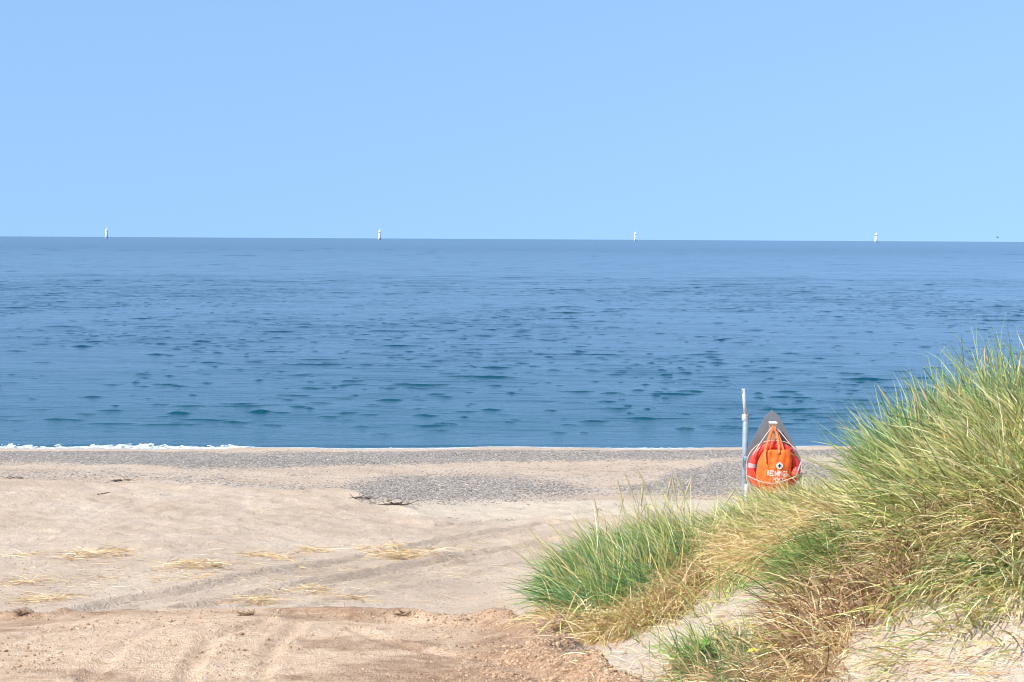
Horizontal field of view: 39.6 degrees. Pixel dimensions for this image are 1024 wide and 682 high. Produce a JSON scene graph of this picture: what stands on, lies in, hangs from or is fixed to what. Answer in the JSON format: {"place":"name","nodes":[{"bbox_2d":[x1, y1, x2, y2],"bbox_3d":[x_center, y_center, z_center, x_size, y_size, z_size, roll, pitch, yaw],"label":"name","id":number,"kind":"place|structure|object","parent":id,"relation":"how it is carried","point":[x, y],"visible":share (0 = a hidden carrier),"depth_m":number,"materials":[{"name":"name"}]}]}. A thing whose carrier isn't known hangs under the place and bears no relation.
{"place":"outdoors","nodes":[
{"label":"outdoors","id":0,"kind":"place"},
{"bbox_2d":[0,446,856,503],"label":"gravel","id":1,"kind":"structure","parent":0,"point":[426,498],"depth_m":34.22,"materials":[{"name":"grey gravel"}]},
{"bbox_2d":[0,236,1023,448],"bbox_3d":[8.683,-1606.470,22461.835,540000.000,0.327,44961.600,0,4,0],"label":"sea","id":2,"kind":"structure","parent":0,"point":[317,342],"depth_m":87.18,"materials":[{"name":"liquid"}]},
{"bbox_2d":[1,443,805,449],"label":"sea foam","id":3,"kind":"object","parent":2,"relation":"on","point":[140,446],"visible":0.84,"depth_m":40.44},
{"bbox_2d":[0,446,1023,681],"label":"ground","id":4,"kind":"structure","parent":0,"point":[152,647],"depth_m":16.57,"materials":[{"name":"beige sand"}]},
{"bbox_2d":[12,608,32,616],"bbox_3d":[-4.185,2.323,12.141,0.160,0.084,0.134,2,4,21],"label":"root tuft","id":5,"kind":"object","parent":4,"relation":"on","point":[21,613],"visible":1,"depth_m":12.15,"materials":[{"name":"brown plant"}]},
{"bbox_2d":[0,549,59,558],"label":"straw heap","id":6,"kind":"object","parent":4,"relation":"on","point":[24,554],"visible":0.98,"depth_m":17.07,"materials":[{"name":"beige plant"}]},
{"bbox_2d":[0,569,68,585],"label":"straw heap","id":7,"kind":"object","parent":4,"relation":"on","point":[9,582],"visible":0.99,"depth_m":14.76,"materials":[{"name":"beige plant"}]},
{"bbox_2d":[5,589,85,605],"bbox_3d":[-4.499,2.498,13.697,0.944,0.176,0.798,-2,5,-31],"label":"straw heap","id":8,"kind":"object","parent":4,"relation":"on","point":[53,597],"visible":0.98,"depth_m":13.78,"materials":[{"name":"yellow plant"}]},
{"bbox_2d":[30,541,145,558],"bbox_3d":[-5.040,2.520,16.935,1.405,0.316,0.887,-2,5,-28],"label":"straw heap","id":9,"kind":"object","parent":4,"relation":"on","point":[99,552],"visible":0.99,"depth_m":16.96,"materials":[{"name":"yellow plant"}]},
{"bbox_2d":[109,474,143,481],"bbox_3d":[-8.089,2.911,29.761,0.598,0.188,0.655,4,6,44],"label":"driftwood","id":10,"kind":"object","parent":4,"relation":"on","point":[124,479],"visible":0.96,"depth_m":29.77,"materials":[{"name":"wood"}]},
{"bbox_2d":[145,555,240,571],"bbox_3d":[-3.494,2.480,15.671,1.145,0.194,0.800,-1,4,-21],"label":"straw heap","id":11,"kind":"object","parent":4,"relation":"on","point":[178,561],"visible":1,"depth_m":15.66,"materials":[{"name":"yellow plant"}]},
{"bbox_2d":[146,567,239,581],"bbox_3d":[-3.373,2.479,14.970,0.995,0.123,0.717,-3,5,-38],"label":"straw heap","id":12,"kind":"object","parent":4,"relation":"on","point":[206,573],"visible":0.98,"depth_m":14.98,"materials":[{"name":"beige plant"}]},
{"bbox_2d":[236,608,256,615],"bbox_3d":[-2.257,2.309,12.056,0.166,0.095,0.142,0,4,0],"label":"root tuft","id":13,"kind":"object","parent":4,"relation":"on","point":[251,613],"visible":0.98,"depth_m":12.05,"materials":[{"name":"brown plant"}]},
{"bbox_2d":[203,589,291,606],"bbox_3d":[-2.451,2.463,13.475,1.008,0.170,0.776,0,4,0],"label":"straw heap","id":14,"kind":"object","parent":4,"relation":"on","point":[262,601],"visible":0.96,"depth_m":13.44,"materials":[{"name":"beige plant"}]},
{"bbox_2d":[0,525,503,607],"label":"straw litter","id":15,"kind":"object","parent":4,"relation":"on","point":[101,576],"visible":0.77,"depth_m":15.29,"materials":[{"name":"beige plant"}]},
{"bbox_2d":[234,543,310,559],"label":"straw heap","id":16,"kind":"object","parent":4,"relation":"on","point":[258,554],"visible":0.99,"depth_m":17.09,"materials":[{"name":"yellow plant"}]},
{"bbox_2d":[272,559,312,569],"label":"straw heap","id":17,"kind":"object","parent":4,"relation":"on","point":[294,562],"visible":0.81,"depth_m":16.16,"materials":[{"name":"beige plant"}]},
{"bbox_2d":[262,578,343,595],"bbox_3d":[-2.053,2.490,14.182,1.112,0.236,0.780,3,5,31],"label":"straw heap","id":18,"kind":"object","parent":4,"relation":"on","point":[308,587],"visible":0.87,"depth_m":14.19,"materials":[{"name":"beige plant"}]},
{"bbox_2d":[279,543,348,553],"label":"straw heap","id":19,"kind":"object","parent":4,"relation":"on","point":[307,548],"visible":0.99,"depth_m":17.98,"materials":[{"name":"beige plant"}]},
{"bbox_2d":[0,476,629,681],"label":"beach debris","id":20,"kind":"object","parent":4,"relation":"on","point":[269,563],"visible":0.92,"depth_m":16.50,"materials":[{"name":"plant"}]},
{"bbox_2d":[0,609,641,681],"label":"soil clods","id":21,"kind":"object","parent":4,"relation":"on","point":[591,678],"visible":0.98,"depth_m":9.79,"materials":[{"name":"soil"}]},
{"bbox_2d":[308,586,393,602],"bbox_3d":[-1.538,2.538,13.772,0.807,0.190,0.770,-2,5,-28],"label":"straw heap","id":22,"kind":"object","parent":4,"relation":"on","point":[344,596],"visible":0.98,"depth_m":13.83,"materials":[{"name":"beige plant"}]},
{"bbox_2d":[350,494,374,498],"bbox_3d":[-2.498,2.610,23.849,0.523,0.163,0.230,0,4,0],"label":"seaweed","id":23,"kind":"object","parent":4,"relation":"on","point":[361,497],"visible":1,"depth_m":23.88,"materials":[{"name":"plant"}]},
{"bbox_2d":[341,537,417,552],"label":"straw heap","id":24,"kind":"object","parent":4,"relation":"on","point":[369,547],"visible":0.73,"depth_m":18.30,"materials":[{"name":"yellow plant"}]},
{"bbox_2d":[377,498,415,505],"bbox_3d":[-1.872,2.616,23.152,0.625,0.181,0.187,1,4,6],"label":"driftwood","id":25,"kind":"object","parent":4,"relation":"on","point":[397,503],"visible":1,"depth_m":23.13,"materials":[{"name":"wood"}]},
{"bbox_2d":[393,608,413,617],"bbox_3d":[-0.924,2.319,12.140,0.199,0.090,0.112,2,4,17],"label":"root tuft","id":26,"kind":"object","parent":4,"relation":"on","point":[402,613],"visible":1,"depth_m":12.13,"materials":[{"name":"brown plant"}]},
{"bbox_2d":[357,545,455,560],"bbox_3d":[-1.337,2.593,17.187,1.499,0.279,0.946,-1,4,-20],"label":"straw heap","id":27,"kind":"object","parent":4,"relation":"on","point":[402,555],"visible":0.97,"depth_m":17.12,"materials":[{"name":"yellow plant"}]},
{"bbox_2d":[490,470,764,654],"bbox_3d":[1.105,1.961,13.743,2.652,1.817,7.752,0,4,0],"label":"grass tussock","id":28,"kind":"object","parent":4,"relation":"on","point":[599,577],"depth_m":11.80,"materials":[{"name":"green plant"}]},
{"bbox_2d":[689,638,719,658],"bbox_3d":[1.212,1.977,8.981,0.224,0.173,0.155,2,4,21],"label":"leafy weed","id":29,"kind":"object","parent":4,"relation":"on","point":[704,644],"visible":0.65,"depth_m":8.99,"materials":[{"name":"green plant"}]},
{"bbox_2d":[630,615,783,681],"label":"grass tussock","id":30,"kind":"object","parent":4,"relation":"on","point":[700,677],"depth_m":8.79,"materials":[{"name":"plant"}]},
{"bbox_2d":[741,388,748,501],"bbox_3d":[3.335,1.566,20.381,0.129,1.777,0.100,0,4,0],"label":"steel pole","id":31,"kind":"object","parent":4,"relation":"on","point":[745,435],"visible":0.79,"depth_m":20.34,"materials":[{"name":"silver metal"}]},
{"bbox_2d":[747,635,777,665],"bbox_3d":[1.505,1.872,8.545,0.208,0.214,0.095,0,4,-8],"label":"leafy weed","id":32,"kind":"object","parent":4,"relation":"on","point":[749,650],"visible":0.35,"depth_m":8.55,"materials":[{"name":"yellow plant"}]},
{"bbox_2d":[518,536,1023,681],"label":"straw litter","id":33,"kind":"object","parent":4,"relation":"on","point":[911,659],"visible":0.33,"depth_m":7.81,"materials":[{"name":"beige plant"}]},
{"bbox_2d":[742,410,800,494],"bbox_3d":[3.723,1.923,20.178,0.852,1.858,0.408,0,4,0],"label":"rescue post","id":34,"kind":"object","parent":4,"relation":"on","point":[771,419],"visible":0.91,"depth_m":20.32,"materials":[{"name":"metal"},{"name":"orange plastic"},{"name":"fabric"}]},
{"bbox_2d":[756,426,791,492],"bbox_3d":[3.684,1.710,19.940,0.497,1.026,0.180,0,4,0],"label":"rescue bag","id":35,"kind":"object","parent":34,"relation":"hanging from","point":[775,462],"visible":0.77,"depth_m":19.92,"materials":[{"name":"orange fabric"}]},
{"bbox_2d":[746,427,801,493],"bbox_3d":[3.699,1.716,20.067,0.792,1.026,0.141,0,4,0],"label":"lifebuoy","id":36,"kind":"object","parent":34,"relation":"hanging from","point":[754,459],"visible":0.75,"depth_m":20.05,"materials":[{"name":"plastic"}]},
{"bbox_2d":[748,462,813,491],"bbox_3d":[3.817,1.910,19.995,1.007,0.454,0.200,-1,4,-12],"label":"throwing line","id":37,"kind":"object","parent":36,"relation":"hanging from","point":[795,470],"visible":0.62,"depth_m":19.96,"materials":[{"name":"white fabric"}]},
{"bbox_2d":[565,314,1023,681],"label":"dune grass","id":38,"kind":"structure","parent":4,"relation":"on","point":[944,466],"depth_m":9.15,"materials":[{"name":"green plant"}]},
{"bbox_2d":[0,0,1023,241],"label":"sky","id":39,"kind":"structure","parent":0,"point":[771,120],"materials":[{"name":"blue"}]}
]}

